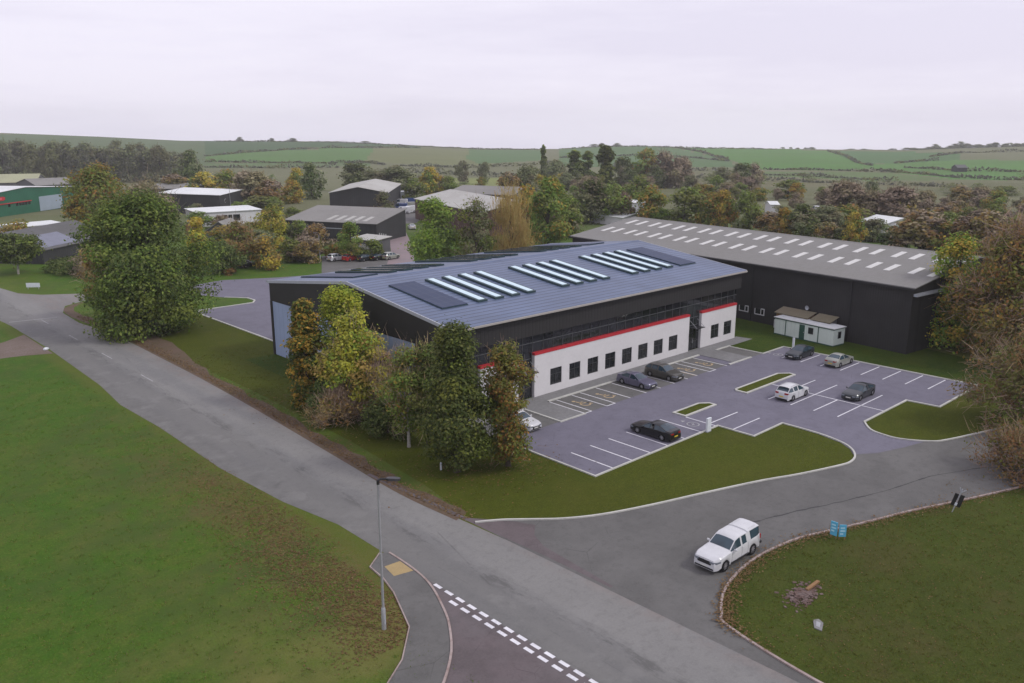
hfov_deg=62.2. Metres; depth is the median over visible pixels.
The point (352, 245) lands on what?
tree
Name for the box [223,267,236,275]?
shrub
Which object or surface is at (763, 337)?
cabin lawn
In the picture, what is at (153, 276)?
tree
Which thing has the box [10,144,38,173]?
tree
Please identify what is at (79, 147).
tree
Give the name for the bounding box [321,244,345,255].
shrub
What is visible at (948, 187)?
bush
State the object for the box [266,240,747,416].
industrial unit
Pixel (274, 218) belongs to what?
tree
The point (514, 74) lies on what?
sky
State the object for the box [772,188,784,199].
tree
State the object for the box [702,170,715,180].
bush
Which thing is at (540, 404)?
footway
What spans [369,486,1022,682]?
old kerb
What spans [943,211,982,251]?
tree
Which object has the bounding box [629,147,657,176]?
tree
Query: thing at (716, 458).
site lawn
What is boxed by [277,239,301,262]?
tree
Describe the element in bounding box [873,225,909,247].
tree
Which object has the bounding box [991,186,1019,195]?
tree
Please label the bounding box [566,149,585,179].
tree
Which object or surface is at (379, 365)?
tree
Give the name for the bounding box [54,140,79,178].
tree
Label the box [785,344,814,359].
parked car
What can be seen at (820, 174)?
hedge
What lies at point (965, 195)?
tree
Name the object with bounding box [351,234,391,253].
loading annex
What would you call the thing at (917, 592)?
fallen leaves
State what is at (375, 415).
shrub
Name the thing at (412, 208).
delivery van
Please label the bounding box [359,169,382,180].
tree
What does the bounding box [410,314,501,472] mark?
tree
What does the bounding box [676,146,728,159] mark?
hedge
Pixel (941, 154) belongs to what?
hedge
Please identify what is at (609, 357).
window
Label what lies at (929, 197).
tree
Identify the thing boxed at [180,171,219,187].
tree
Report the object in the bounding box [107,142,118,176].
tree
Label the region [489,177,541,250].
tree
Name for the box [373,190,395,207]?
tree
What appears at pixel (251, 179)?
tree
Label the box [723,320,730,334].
window
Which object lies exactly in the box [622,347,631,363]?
window
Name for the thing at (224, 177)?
tree
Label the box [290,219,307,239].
tree
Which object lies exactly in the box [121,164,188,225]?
tree
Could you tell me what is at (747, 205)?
tree
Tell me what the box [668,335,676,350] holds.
window
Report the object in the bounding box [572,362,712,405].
disabled bay symbol
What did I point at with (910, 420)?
side lawn
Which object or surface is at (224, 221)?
hipped lodge
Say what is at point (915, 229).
tree
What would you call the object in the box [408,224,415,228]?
parked car
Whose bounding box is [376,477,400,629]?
street lamp
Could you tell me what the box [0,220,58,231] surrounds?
white annex
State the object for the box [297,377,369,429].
shrub
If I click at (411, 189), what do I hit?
tree
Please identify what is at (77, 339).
worn centre line
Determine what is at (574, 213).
tree
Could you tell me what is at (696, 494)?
kerb
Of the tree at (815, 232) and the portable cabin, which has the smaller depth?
the portable cabin
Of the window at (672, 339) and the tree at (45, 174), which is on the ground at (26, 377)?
the tree at (45, 174)
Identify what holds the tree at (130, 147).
on the ground at (26, 377)
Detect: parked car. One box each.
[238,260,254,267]
[326,253,342,260]
[342,253,357,260]
[356,254,369,260]
[369,253,381,260]
[382,252,399,259]
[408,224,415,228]
[503,409,541,430]
[616,371,656,388]
[630,420,680,440]
[644,361,683,380]
[775,382,808,400]
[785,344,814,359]
[824,352,853,367]
[841,382,875,400]
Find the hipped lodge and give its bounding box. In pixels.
[204,218,241,241]
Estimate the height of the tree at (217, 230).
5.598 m
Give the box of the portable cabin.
[774,315,846,346]
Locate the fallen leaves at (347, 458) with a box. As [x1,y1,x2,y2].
[77,315,474,520]
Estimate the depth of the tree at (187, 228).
214.67 m
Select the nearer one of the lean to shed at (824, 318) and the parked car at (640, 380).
the parked car at (640, 380)
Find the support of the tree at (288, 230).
on the ground at (26, 377)
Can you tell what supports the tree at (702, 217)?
on the ground at (26, 377)
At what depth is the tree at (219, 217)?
235.44 m
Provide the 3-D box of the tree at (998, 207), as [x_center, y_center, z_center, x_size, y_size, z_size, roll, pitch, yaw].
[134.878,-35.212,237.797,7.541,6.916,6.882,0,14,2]
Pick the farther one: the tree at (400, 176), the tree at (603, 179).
the tree at (603, 179)
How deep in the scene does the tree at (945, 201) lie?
286.41 m
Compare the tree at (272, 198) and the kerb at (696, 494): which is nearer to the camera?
the kerb at (696, 494)
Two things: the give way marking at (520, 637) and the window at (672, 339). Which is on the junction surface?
the give way marking at (520, 637)
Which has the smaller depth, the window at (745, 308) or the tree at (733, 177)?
the window at (745, 308)
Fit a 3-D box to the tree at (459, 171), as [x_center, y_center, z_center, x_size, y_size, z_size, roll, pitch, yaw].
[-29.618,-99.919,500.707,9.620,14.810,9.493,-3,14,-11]
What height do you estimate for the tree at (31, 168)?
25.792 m
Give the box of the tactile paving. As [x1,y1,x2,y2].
[384,561,412,575]
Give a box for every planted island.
[677,403,712,414]
[738,374,791,391]
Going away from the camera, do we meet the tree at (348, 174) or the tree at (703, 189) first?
the tree at (703, 189)
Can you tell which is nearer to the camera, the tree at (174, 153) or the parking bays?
the parking bays
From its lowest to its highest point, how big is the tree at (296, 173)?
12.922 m
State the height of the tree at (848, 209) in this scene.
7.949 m
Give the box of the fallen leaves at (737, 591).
[709,485,1023,657]
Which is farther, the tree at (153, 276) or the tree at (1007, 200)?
the tree at (1007, 200)
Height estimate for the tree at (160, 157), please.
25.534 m
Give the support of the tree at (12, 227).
on the ground at (26, 377)
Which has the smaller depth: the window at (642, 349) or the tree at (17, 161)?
the window at (642, 349)
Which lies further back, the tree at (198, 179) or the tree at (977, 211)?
the tree at (198, 179)
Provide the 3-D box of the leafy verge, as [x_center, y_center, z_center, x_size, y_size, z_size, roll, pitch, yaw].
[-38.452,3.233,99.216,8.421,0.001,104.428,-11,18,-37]
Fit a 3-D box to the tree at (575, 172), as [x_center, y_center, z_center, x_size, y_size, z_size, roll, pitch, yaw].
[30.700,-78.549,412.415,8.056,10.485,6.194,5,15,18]
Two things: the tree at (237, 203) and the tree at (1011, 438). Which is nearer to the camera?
the tree at (1011, 438)
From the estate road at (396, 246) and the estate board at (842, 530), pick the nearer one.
the estate board at (842, 530)
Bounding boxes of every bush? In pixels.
[457,182,472,185]
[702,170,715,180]
[794,172,822,180]
[938,184,956,190]
[967,182,990,190]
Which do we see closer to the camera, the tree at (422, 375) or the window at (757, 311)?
the tree at (422, 375)
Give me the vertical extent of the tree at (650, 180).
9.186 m
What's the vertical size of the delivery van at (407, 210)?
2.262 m
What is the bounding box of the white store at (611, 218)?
[592,212,636,224]
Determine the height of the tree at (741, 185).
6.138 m
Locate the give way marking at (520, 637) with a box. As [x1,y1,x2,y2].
[434,584,597,682]
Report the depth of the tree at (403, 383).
73.00 m
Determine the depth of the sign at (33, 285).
147.89 m
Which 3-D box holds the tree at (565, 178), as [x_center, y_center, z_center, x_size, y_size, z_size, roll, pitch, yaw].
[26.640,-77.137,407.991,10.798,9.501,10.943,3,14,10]
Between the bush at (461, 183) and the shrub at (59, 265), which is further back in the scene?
the bush at (461, 183)
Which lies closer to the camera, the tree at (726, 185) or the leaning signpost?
the leaning signpost
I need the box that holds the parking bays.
[471,347,759,437]
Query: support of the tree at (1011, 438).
on the corner green at (970, 657)
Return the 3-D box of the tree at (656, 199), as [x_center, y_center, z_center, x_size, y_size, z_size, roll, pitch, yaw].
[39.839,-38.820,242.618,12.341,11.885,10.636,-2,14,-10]
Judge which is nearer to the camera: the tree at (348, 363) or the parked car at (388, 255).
the tree at (348, 363)
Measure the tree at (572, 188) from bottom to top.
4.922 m
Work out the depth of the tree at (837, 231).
201.82 m
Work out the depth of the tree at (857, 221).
199.01 m
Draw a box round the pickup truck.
[694,518,761,571]
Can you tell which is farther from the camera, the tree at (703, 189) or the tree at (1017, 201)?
the tree at (703, 189)
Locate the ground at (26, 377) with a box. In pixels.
[0,133,1023,682]
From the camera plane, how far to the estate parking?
174.59 m
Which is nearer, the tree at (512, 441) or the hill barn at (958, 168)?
the tree at (512, 441)
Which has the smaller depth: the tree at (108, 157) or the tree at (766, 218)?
the tree at (766, 218)
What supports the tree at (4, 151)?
on the ground at (26, 377)
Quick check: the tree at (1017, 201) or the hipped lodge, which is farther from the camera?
the tree at (1017, 201)
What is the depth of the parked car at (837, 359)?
100.02 m
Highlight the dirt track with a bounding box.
[0,335,51,358]
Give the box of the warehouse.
[569,216,1020,353]
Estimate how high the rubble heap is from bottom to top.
0.276 m
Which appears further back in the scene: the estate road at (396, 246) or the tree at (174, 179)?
the tree at (174, 179)
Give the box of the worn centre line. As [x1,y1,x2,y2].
[14,317,151,380]
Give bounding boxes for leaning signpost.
[950,488,966,511]
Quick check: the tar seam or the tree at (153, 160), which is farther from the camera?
the tree at (153, 160)
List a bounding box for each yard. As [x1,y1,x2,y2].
[190,275,304,339]
[405,196,417,223]
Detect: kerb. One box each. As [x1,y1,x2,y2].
[198,297,1000,522]
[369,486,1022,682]
[672,402,716,416]
[735,373,795,393]
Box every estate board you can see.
[830,521,837,538]
[838,525,846,539]
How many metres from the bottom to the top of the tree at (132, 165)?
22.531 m
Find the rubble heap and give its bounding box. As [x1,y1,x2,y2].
[774,580,823,612]
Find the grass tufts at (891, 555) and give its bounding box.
[724,489,1023,682]
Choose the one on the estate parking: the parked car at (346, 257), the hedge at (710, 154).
the parked car at (346, 257)
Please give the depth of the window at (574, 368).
92.58 m
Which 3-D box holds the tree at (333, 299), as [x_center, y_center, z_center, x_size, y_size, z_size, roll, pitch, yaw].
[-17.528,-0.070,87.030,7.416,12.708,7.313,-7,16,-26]
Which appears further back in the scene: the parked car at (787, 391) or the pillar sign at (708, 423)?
the parked car at (787, 391)
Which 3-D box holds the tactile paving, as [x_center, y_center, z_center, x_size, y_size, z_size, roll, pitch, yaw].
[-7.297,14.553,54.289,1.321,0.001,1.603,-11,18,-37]
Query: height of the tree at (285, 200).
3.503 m
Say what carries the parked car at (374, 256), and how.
on the estate parking
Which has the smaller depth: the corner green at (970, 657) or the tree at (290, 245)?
the corner green at (970, 657)
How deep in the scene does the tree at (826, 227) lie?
203.47 m
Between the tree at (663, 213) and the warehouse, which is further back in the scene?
the tree at (663, 213)
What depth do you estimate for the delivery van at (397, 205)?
288.95 m
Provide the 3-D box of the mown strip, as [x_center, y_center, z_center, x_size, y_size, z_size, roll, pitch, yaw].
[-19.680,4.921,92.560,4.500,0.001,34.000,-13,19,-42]
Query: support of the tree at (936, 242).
on the ground at (26, 377)
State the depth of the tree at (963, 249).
105.90 m
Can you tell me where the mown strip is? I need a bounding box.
[245,354,413,425]
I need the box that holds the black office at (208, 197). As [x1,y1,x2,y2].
[157,187,242,213]
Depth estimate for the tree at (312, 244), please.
175.31 m
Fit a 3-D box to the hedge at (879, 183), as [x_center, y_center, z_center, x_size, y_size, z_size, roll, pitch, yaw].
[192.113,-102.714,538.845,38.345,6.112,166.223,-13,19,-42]
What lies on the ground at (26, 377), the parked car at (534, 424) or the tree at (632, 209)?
the tree at (632, 209)
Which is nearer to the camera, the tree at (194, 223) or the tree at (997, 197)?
the tree at (194, 223)
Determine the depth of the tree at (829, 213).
221.84 m
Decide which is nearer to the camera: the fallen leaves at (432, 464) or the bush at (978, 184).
the fallen leaves at (432, 464)
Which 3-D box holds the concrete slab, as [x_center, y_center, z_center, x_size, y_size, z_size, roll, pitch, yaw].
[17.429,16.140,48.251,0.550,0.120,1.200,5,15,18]
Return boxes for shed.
[152,183,204,192]
[775,306,815,318]
[810,313,838,323]
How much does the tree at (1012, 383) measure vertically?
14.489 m
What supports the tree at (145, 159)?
on the ground at (26, 377)
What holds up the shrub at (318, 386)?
on the site lawn at (716, 458)
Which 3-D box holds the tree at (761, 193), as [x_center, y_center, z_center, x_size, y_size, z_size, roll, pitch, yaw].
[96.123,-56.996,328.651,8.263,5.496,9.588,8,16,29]
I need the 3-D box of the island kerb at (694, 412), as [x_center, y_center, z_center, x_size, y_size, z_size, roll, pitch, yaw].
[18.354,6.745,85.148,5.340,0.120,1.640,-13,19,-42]
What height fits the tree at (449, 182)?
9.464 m
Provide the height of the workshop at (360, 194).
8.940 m
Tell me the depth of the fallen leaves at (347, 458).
78.36 m
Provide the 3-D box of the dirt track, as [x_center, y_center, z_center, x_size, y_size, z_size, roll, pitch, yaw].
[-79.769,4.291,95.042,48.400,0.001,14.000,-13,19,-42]
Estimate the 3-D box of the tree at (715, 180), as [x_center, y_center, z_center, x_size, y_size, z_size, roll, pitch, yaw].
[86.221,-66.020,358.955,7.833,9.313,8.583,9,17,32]
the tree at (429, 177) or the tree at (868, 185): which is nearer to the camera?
the tree at (429, 177)
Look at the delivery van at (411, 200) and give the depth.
310.01 m
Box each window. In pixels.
[550,366,560,384]
[569,361,579,378]
[587,356,597,373]
[605,352,614,368]
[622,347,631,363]
[638,343,646,359]
[653,339,662,354]
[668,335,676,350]
[710,323,718,338]
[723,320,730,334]
[739,305,748,311]
[754,308,764,315]
[808,327,813,334]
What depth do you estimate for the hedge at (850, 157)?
896.01 m
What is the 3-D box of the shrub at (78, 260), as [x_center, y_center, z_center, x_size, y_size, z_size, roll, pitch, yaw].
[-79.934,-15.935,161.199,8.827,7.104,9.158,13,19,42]
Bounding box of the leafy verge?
[64,302,465,519]
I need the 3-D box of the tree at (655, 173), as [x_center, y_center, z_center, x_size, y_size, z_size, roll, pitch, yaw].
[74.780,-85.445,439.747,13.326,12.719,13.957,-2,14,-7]
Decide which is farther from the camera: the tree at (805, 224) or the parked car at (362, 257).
the tree at (805, 224)
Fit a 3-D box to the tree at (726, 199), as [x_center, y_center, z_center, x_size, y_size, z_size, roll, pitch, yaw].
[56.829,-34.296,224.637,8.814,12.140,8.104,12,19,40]
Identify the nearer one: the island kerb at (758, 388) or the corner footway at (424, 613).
the corner footway at (424, 613)
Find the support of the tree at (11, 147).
on the ground at (26, 377)
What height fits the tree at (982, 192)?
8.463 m
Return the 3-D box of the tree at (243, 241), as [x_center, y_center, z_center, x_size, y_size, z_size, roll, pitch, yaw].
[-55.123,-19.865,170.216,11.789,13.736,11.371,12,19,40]
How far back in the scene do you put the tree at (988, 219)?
177.50 m
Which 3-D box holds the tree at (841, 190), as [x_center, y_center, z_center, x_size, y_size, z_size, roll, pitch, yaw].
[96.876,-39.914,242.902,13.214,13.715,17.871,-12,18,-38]
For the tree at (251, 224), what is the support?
on the ground at (26, 377)
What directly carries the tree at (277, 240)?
on the ground at (26, 377)
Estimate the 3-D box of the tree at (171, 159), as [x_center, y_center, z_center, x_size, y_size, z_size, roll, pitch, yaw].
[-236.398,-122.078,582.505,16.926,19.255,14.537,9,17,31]
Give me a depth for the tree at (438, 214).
157.03 m
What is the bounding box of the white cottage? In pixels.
[765,201,779,212]
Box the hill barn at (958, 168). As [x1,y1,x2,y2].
[951,165,967,171]
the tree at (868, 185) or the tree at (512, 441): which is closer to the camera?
the tree at (512, 441)
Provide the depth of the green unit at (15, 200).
281.04 m
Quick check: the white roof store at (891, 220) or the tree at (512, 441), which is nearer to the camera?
the tree at (512, 441)
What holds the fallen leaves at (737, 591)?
on the corner green at (970, 657)
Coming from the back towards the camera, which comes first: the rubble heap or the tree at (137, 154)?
the tree at (137, 154)
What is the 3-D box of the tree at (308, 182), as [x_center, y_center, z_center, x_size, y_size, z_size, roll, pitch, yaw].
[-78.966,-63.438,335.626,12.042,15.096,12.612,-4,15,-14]
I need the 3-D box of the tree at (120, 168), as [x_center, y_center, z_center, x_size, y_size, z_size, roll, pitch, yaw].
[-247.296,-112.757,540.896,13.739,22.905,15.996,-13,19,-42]
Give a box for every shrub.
[39,255,78,275]
[67,245,104,278]
[202,238,247,273]
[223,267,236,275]
[249,233,283,270]
[297,223,336,249]
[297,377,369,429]
[304,378,341,420]
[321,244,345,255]
[356,237,384,257]
[360,397,418,441]
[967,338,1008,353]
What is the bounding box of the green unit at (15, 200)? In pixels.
[0,186,72,216]
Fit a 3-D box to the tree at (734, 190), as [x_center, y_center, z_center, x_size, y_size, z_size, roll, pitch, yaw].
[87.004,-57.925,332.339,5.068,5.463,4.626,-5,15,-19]
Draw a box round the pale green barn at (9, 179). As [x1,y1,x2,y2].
[0,173,45,185]
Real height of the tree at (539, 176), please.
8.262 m
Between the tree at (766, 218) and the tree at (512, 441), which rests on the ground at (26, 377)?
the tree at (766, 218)
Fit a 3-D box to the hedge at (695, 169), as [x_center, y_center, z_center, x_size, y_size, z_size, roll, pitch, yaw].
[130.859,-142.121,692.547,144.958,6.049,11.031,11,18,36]
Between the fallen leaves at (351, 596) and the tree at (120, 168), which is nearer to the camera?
the fallen leaves at (351, 596)
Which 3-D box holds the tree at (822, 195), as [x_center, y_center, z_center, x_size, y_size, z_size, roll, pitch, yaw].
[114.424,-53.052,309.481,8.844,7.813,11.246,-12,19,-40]
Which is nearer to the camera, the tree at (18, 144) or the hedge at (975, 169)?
the tree at (18, 144)
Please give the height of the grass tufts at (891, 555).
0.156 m
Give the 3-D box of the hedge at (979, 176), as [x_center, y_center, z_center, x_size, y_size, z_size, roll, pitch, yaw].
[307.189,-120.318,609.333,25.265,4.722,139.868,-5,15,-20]
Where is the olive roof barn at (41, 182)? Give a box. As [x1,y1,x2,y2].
[16,177,74,185]
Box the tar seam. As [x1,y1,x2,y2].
[753,467,984,521]
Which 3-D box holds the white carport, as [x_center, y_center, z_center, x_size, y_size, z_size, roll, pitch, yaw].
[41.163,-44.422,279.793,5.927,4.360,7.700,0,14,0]
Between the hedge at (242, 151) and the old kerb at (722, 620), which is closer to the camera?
the old kerb at (722, 620)
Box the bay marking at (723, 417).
[550,355,944,467]
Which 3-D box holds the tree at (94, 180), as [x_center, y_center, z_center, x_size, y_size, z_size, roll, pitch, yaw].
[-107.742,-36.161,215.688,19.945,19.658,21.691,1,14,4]
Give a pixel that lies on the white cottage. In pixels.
(769, 205)
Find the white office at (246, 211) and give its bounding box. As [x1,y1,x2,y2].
[184,205,261,226]
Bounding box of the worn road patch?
[367,474,612,587]
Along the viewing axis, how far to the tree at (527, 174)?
301.50 m
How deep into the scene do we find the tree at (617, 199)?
244.49 m
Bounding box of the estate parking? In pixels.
[322,256,387,272]
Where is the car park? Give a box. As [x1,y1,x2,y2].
[522,347,968,474]
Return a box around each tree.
[0,139,16,173]
[0,218,28,232]
[0,231,52,273]
[3,138,25,172]
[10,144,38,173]
[12,139,34,173]
[14,141,42,174]
[34,144,58,177]
[41,139,65,177]
[53,160,129,227]
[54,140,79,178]
[60,194,95,222]
[62,145,79,173]
[63,186,234,343]
[67,239,110,311]
[75,140,90,172]
[77,145,89,176]
[77,146,100,173]
[87,146,114,177]
[87,147,109,170]
[99,146,120,177]
[106,138,122,153]
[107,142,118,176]
[113,147,139,182]
[114,146,134,182]
[119,142,146,182]
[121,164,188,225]
[125,149,144,179]
[133,149,160,181]
[134,141,146,154]
[144,145,167,176]
[146,145,171,181]
[160,172,187,183]
[162,151,177,177]
[165,155,187,182]
[169,151,181,172]
[170,150,205,182]
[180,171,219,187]
[182,210,214,228]
[184,217,208,266]
[184,223,195,235]
[187,203,202,207]
[207,224,239,240]
[210,214,227,224]
[210,232,226,241]
[211,169,236,188]
[218,212,264,267]
[226,169,272,205]
[230,201,246,205]
[242,195,284,213]
[245,221,261,230]
[249,179,284,205]
[249,229,277,244]
[250,203,289,242]
[262,196,283,210]
[272,236,291,248]
[273,236,284,252]
[277,222,292,238]
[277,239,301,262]
[278,179,303,203]
[279,298,326,409]
[280,195,287,203]
[283,207,302,217]
[285,233,326,261]
[286,167,307,197]
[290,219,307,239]
[292,237,321,263]
[297,162,326,199]
[306,302,390,418]
[313,281,370,395]
[331,220,364,260]
[336,162,373,185]
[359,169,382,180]
[360,344,401,423]
[368,328,427,447]
[372,165,416,194]
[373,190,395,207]
[399,331,441,446]
[400,194,461,260]
[401,177,431,198]
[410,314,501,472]
[418,167,443,194]
[434,175,458,192]
[451,192,498,255]
[454,160,469,182]
[475,176,486,185]
[476,162,489,183]
[478,337,546,469]
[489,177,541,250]
[496,170,522,186]
[511,183,541,243]
[514,165,542,189]
[523,175,580,244]
[532,174,542,185]
[538,144,547,175]
[542,159,567,181]
[544,193,589,234]
[556,172,576,190]
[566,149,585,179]
[569,185,578,196]
[570,174,600,191]
[571,169,581,180]
[571,179,611,224]
[582,150,595,176]
[591,182,635,220]
[595,144,617,188]
[596,174,608,190]
[611,190,635,214]
[613,157,632,186]
[622,174,654,204]
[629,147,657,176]
[631,184,671,218]
[642,175,656,183]
[645,165,668,187]
[649,147,678,187]
[649,207,671,219]
[667,186,709,222]
[668,155,694,187]
[680,175,698,189]
[689,191,731,225]
[694,183,717,202]
[706,189,739,226]
[707,175,724,193]
[713,166,730,183]
[717,182,740,192]
[728,171,742,185]
[729,187,740,199]
[729,189,765,229]
[731,162,751,184]
[733,175,757,190]
[734,182,748,195]
[749,161,764,187]
[752,188,772,200]
[752,211,785,232]
[770,205,792,214]
[771,179,806,198]
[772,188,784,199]
[772,207,796,234]
[784,203,825,236]
[785,182,806,200]
[788,192,804,207]
[803,225,821,236]
[812,204,846,231]
[813,221,844,238]
[814,187,833,204]
[820,179,878,208]
[825,228,851,240]
[834,203,874,231]
[838,211,871,241]
[855,217,888,241]
[859,186,881,218]
[864,181,878,190]
[866,184,927,217]
[867,186,880,193]
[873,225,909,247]
[885,208,950,250]
[916,189,939,211]
[921,220,956,251]
[925,230,993,353]
[926,197,1023,367]
[933,204,969,215]
[934,196,951,209]
[935,210,960,235]
[940,184,974,203]
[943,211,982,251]
[946,144,959,148]
[946,198,970,207]
[946,317,1023,433]
[949,208,1011,256]
[956,206,977,217]
[961,407,1023,487]
[966,207,997,232]
[969,185,993,207]
[979,189,1008,208]
[985,203,1006,224]
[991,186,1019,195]
[993,190,1009,206]
[995,212,1022,233]
[1000,203,1023,223]
[1010,196,1023,208]
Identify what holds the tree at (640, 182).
on the ground at (26, 377)
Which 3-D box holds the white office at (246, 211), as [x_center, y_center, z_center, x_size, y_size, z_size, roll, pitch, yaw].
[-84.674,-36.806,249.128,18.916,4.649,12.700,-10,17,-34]
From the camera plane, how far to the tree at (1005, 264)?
99.17 m
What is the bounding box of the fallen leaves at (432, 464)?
[50,314,592,507]
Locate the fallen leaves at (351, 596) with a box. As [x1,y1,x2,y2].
[65,407,411,682]
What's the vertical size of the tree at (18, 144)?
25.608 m
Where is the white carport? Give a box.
[632,200,643,213]
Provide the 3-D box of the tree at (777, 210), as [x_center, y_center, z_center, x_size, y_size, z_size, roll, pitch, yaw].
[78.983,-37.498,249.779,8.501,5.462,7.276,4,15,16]
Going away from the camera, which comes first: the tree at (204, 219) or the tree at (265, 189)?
the tree at (204, 219)
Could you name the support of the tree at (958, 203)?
on the ground at (26, 377)
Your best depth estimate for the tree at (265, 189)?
296.65 m
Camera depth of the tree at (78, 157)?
579.87 m
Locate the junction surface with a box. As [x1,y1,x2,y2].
[428,580,590,682]
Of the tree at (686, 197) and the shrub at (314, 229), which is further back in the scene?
the tree at (686, 197)
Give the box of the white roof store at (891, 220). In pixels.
[864,214,903,235]
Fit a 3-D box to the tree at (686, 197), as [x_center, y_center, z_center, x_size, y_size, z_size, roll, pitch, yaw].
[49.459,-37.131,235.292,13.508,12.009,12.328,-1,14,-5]
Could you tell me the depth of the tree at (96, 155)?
537.60 m
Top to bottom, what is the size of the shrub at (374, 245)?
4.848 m
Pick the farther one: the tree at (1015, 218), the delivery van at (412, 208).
the delivery van at (412, 208)
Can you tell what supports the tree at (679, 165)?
on the ground at (26, 377)
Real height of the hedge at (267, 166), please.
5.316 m
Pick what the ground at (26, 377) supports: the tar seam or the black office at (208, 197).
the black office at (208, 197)
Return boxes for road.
[0,288,798,682]
[387,233,413,263]
[479,426,1023,682]
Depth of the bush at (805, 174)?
554.39 m
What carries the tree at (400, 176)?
on the ground at (26, 377)
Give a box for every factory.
[413,189,556,235]
[453,185,539,199]
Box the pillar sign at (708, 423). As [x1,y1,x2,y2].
[705,417,711,432]
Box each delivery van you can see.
[395,203,407,207]
[397,199,407,202]
[398,206,409,213]
[404,198,414,201]
[409,205,414,212]
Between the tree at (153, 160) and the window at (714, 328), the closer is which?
the window at (714, 328)
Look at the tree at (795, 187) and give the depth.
327.91 m
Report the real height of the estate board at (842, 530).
1.120 m
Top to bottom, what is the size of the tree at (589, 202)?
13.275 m
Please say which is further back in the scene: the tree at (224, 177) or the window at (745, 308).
the tree at (224, 177)
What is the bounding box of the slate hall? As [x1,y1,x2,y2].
[0,220,102,263]
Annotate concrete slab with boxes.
[813,619,822,630]
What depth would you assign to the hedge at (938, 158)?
821.80 m
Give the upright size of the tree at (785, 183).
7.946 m
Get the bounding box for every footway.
[371,553,449,682]
[468,336,749,422]
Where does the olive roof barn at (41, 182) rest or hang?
on the ground at (26, 377)
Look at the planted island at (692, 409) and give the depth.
85.12 m
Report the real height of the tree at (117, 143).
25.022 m
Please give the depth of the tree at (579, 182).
353.08 m
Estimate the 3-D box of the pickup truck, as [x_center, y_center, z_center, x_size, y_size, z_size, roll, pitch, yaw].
[14.175,13.299,55.590,5.475,1.906,2.294,-13,19,-42]
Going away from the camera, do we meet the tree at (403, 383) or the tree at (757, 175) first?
the tree at (403, 383)
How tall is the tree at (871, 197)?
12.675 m
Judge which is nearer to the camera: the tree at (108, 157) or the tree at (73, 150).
the tree at (108, 157)
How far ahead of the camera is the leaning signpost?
62.00 m
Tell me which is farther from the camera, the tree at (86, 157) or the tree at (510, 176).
the tree at (86, 157)
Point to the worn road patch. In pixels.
(520, 533)
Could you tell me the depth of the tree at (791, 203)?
295.48 m
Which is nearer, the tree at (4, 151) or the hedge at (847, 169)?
the tree at (4, 151)
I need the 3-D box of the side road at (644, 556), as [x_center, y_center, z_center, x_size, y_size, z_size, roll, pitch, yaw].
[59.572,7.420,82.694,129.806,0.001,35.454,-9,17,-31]
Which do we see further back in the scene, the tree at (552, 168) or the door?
the tree at (552, 168)
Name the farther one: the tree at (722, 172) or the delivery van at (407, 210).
the tree at (722, 172)
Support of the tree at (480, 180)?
on the ground at (26, 377)
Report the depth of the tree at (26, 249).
160.87 m
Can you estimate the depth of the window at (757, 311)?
122.40 m
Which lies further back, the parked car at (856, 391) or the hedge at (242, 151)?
the hedge at (242, 151)
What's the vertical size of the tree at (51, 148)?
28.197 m
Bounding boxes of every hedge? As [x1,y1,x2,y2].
[202,159,366,162]
[203,163,338,167]
[204,145,419,155]
[214,140,539,149]
[357,159,386,164]
[384,165,538,176]
[400,160,550,167]
[559,145,776,148]
[560,153,729,160]
[599,162,738,171]
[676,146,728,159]
[693,172,962,186]
[763,167,898,172]
[763,172,897,180]
[827,149,872,165]
[879,168,1023,179]
[894,157,939,162]
[903,166,1023,171]
[929,148,1023,156]
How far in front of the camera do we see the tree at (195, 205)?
265.76 m
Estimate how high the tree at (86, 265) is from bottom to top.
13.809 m
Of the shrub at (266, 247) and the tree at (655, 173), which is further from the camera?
the tree at (655, 173)
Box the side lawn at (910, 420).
[866,369,1023,439]
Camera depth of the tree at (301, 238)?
177.48 m
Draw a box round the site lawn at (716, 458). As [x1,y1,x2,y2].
[145,314,853,518]
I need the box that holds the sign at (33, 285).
[26,283,39,288]
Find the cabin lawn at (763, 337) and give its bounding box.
[732,318,1003,383]
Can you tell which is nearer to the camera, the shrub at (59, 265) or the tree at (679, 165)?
the shrub at (59, 265)
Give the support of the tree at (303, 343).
on the site lawn at (716, 458)
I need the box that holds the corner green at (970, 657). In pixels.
[723,488,1023,682]
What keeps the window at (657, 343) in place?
in the industrial unit
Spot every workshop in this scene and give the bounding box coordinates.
[285,205,406,240]
[329,179,400,206]
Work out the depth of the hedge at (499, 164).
734.16 m
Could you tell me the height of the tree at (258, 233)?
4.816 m
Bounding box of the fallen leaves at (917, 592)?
[754,462,1022,682]
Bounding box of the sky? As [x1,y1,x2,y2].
[0,0,1023,149]
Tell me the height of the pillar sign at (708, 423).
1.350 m
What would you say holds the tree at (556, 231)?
on the ground at (26, 377)
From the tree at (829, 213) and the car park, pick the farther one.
the tree at (829, 213)
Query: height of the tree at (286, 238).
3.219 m
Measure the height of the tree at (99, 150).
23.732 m

